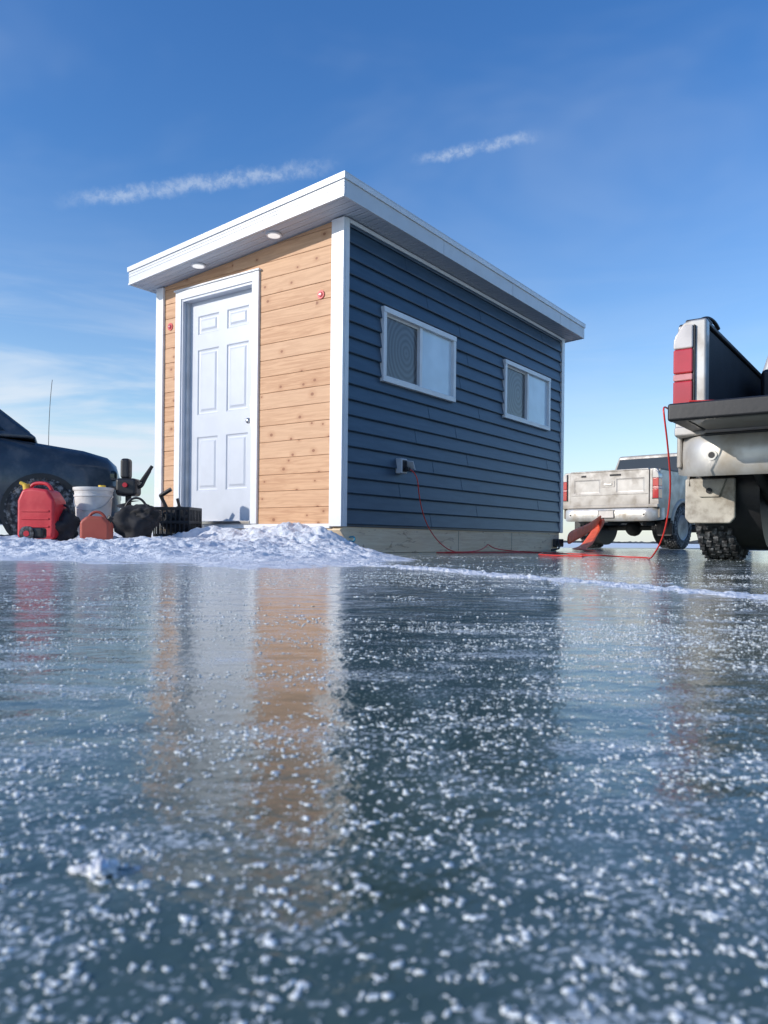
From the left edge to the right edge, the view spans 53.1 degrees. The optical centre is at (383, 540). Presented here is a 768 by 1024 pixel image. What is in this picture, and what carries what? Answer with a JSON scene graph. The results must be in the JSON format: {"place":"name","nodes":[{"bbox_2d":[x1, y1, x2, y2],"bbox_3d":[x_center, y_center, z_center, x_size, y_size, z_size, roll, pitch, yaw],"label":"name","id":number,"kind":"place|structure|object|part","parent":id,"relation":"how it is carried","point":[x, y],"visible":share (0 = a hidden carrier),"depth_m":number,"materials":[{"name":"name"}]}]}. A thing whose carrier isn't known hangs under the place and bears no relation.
{"place":"outdoors","nodes":[
{"label":"outdoors","id":0,"kind":"place"},
{"bbox_2d":[19,526,46,538],"bbox_3d":[-2.627,-0.052,5.763,0.175,0.110,0.093,1,0,0],"label":"motor","id":1,"kind":"object","parent":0,"point":[28,532],"visible":0.88,"depth_m":5.72,"materials":[{"name":"black metal"}]},
{"bbox_2d":[0,543,767,1023],"bbox_3d":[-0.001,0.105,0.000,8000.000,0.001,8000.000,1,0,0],"label":"lake ice","id":2,"kind":"structure","parent":0,"point":[114,997],"depth_m":0.33,"materials":[{"name":"ice"}]},
{"bbox_2d":[0,384,120,535],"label":"parked car","id":3,"kind":"object","parent":2,"relation":"on","point":[26,457],"visible":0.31,"depth_m":8.67,"materials":[{"name":"paint"}]},
{"bbox_2d":[67,857,118,880],"bbox_3d":[-0.092,0.102,0.240,0.017,0.007,0.010,1,0,0],"label":"snow chunk","id":4,"kind":"object","parent":2,"relation":"on","point":[100,867],"visible":1,"depth_m":0.24,"materials":[{"name":"white snow"}]},
{"bbox_2d":[0,522,416,568],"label":"snow bank","id":5,"kind":"structure","parent":2,"relation":"on","point":[288,545],"depth_m":4.21,"materials":[{"name":"white snow"}]},
{"bbox_2d":[18,481,65,538],"bbox_3d":[-2.721,-0.242,6.082,0.345,0.458,0.206,1,0,6],"label":"gas can","id":6,"kind":"object","parent":5,"relation":"on","point":[40,508],"visible":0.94,"depth_m":5.99,"materials":[{"name":"red plastic"}]},
{"bbox_2d":[51,504,80,540],"bbox_3d":[-2.564,-0.133,6.127,0.289,0.317,0.273,1,0,15],"label":"gear bag","id":7,"kind":"object","parent":5,"relation":"on","point":[67,524],"visible":0.62,"depth_m":6.04,"materials":[{"name":"black fabric"}]},
{"bbox_2d":[73,485,113,535],"bbox_3d":[-2.417,-0.250,6.400,0.326,0.420,0.326,1,0,0],"label":"bucket","id":8,"kind":"object","parent":5,"relation":"on","point":[88,500],"visible":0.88,"depth_m":6.28,"materials":[{"name":"plastic"}]},
{"bbox_2d":[80,511,113,539],"bbox_3d":[-2.175,-0.110,5.845,0.233,0.235,0.160,1,0,-8],"label":"gas can","id":9,"kind":"object","parent":5,"relation":"on","point":[99,527],"visible":0.87,"depth_m":5.77,"materials":[{"name":"red plastic"}]},
{"bbox_2d":[109,458,152,507],"bbox_3d":[-2.158,-0.348,6.559,0.344,0.700,0.202,1,0,-26],"label":"ice auger","id":10,"kind":"object","parent":5,"relation":"on","point":[127,486],"visible":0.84,"depth_m":6.50,"materials":[{"name":"black plastic"}]},
{"bbox_2d":[112,497,161,537],"bbox_3d":[-2.006,-0.158,6.257,0.398,0.397,0.324,1,0,-5],"label":"gear bag","id":11,"kind":"object","parent":5,"relation":"on","point":[136,520],"visible":0.91,"depth_m":6.14,"materials":[{"name":"black fabric"}]},
{"bbox_2d":[153,488,201,536],"bbox_3d":[-1.833,-0.252,6.847,0.330,0.435,0.303,1,0,8],"label":"milk crate","id":12,"kind":"object","parent":5,"relation":"on","point":[179,518],"visible":0.84,"depth_m":6.73,"materials":[{"name":"black plastic"}]},
{"bbox_2d":[0,534,698,543],"bbox_3d":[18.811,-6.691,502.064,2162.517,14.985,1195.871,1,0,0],"label":"distant treeline","id":13,"kind":"object","parent":2,"relation":"on","point":[690,542],"visible":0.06,"depth_m":1041.27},
{"bbox_2d":[127,170,585,552],"bbox_3d":[0.049,-1.351,8.630,2.660,2.912,4.972,1,0,36],"label":"ice fishing cabin","id":14,"kind":"object","parent":2,"relation":"on","point":[343,353],"visible":0.91,"depth_m":7.00,"materials":[{"name":"blue wood"}]},
{"bbox_2d":[189,288,251,520],"bbox_3d":[-1.482,-1.221,7.115,0.902,2.077,0.045,1,0,35],"label":"door slab","id":15,"kind":"structure","parent":14,"relation":"in","point":[220,365],"depth_m":7.10,"materials":[{"name":"paint"}]},
{"bbox_2d":[380,305,456,402],"bbox_3d":[0.327,-1.689,7.109,0.078,0.645,1.230,1,0,35],"label":"window","id":16,"kind":"structure","parent":14,"relation":"in","point":[418,356],"depth_m":7.08,"materials":[{"name":"clear glass"}]},
{"bbox_2d":[502,359,550,430],"bbox_3d":[1.665,-1.675,8.984,0.078,0.645,1.230,1,0,35],"label":"window","id":17,"kind":"structure","parent":14,"relation":"in","point":[527,392],"depth_m":8.96,"materials":[{"name":"clear glass"}]},
{"bbox_2d":[0,555,767,1023],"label":"frost grains","id":18,"kind":"object","parent":2,"relation":"on","point":[508,1011],"visible":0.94,"depth_m":0.28,"materials":[{"name":"white ice"}]},
{"bbox_2d":[410,406,670,558],"bbox_3d":[1.077,-0.322,6.127,1.449,0.874,3.909,1,0,-10],"label":"extension cord","id":19,"kind":"object","parent":2,"relation":"on","point":[577,554],"visible":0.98,"depth_m":5.69,"materials":[{"name":"red plastic"}]},
{"bbox_2d":[344,562,767,602],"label":"snow ridge","id":20,"kind":"structure","parent":2,"relation":"on","point":[682,590],"depth_m":2.02,"materials":[{"name":"white snow"}]},
{"bbox_2d":[567,515,604,550],"bbox_3d":[3.100,-0.169,11.655,0.364,0.589,5.333,1,0,17],"label":"tow strap","id":21,"kind":"object","parent":2,"relation":"on","point":[594,527],"visible":1,"depth_m":12.00,"materials":[{"name":"orange fabric"}]},
{"bbox_2d":[563,453,695,548],"bbox_3d":[6.116,-0.809,16.525,2.513,1.959,5.863,1,0,44],"label":"pickup truck","id":22,"kind":"object","parent":2,"relation":"on","point":[629,495],"visible":0.62,"depth_m":14.60,"materials":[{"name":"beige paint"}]},
{"bbox_3d":[5.528,-1.456,15.909,1.694,0.518,0.114,1,0,44],"label":"rear window glass","id":23,"kind":"part","parent":22,"relation":"part of","materials":[{"name":"grey glass"}]},
{"bbox_2d":[668,316,767,559],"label":"pickup truck","id":24,"kind":"object","parent":2,"relation":"on","point":[718,412],"visible":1,"depth_m":4.60,"materials":[{"name":"silver metal"}]},
{"bbox_2d":[0,0,767,541],"label":"sky","id":25,"kind":"structure","parent":0,"point":[609,158],"materials":[{"name":"blue"}]}
]}

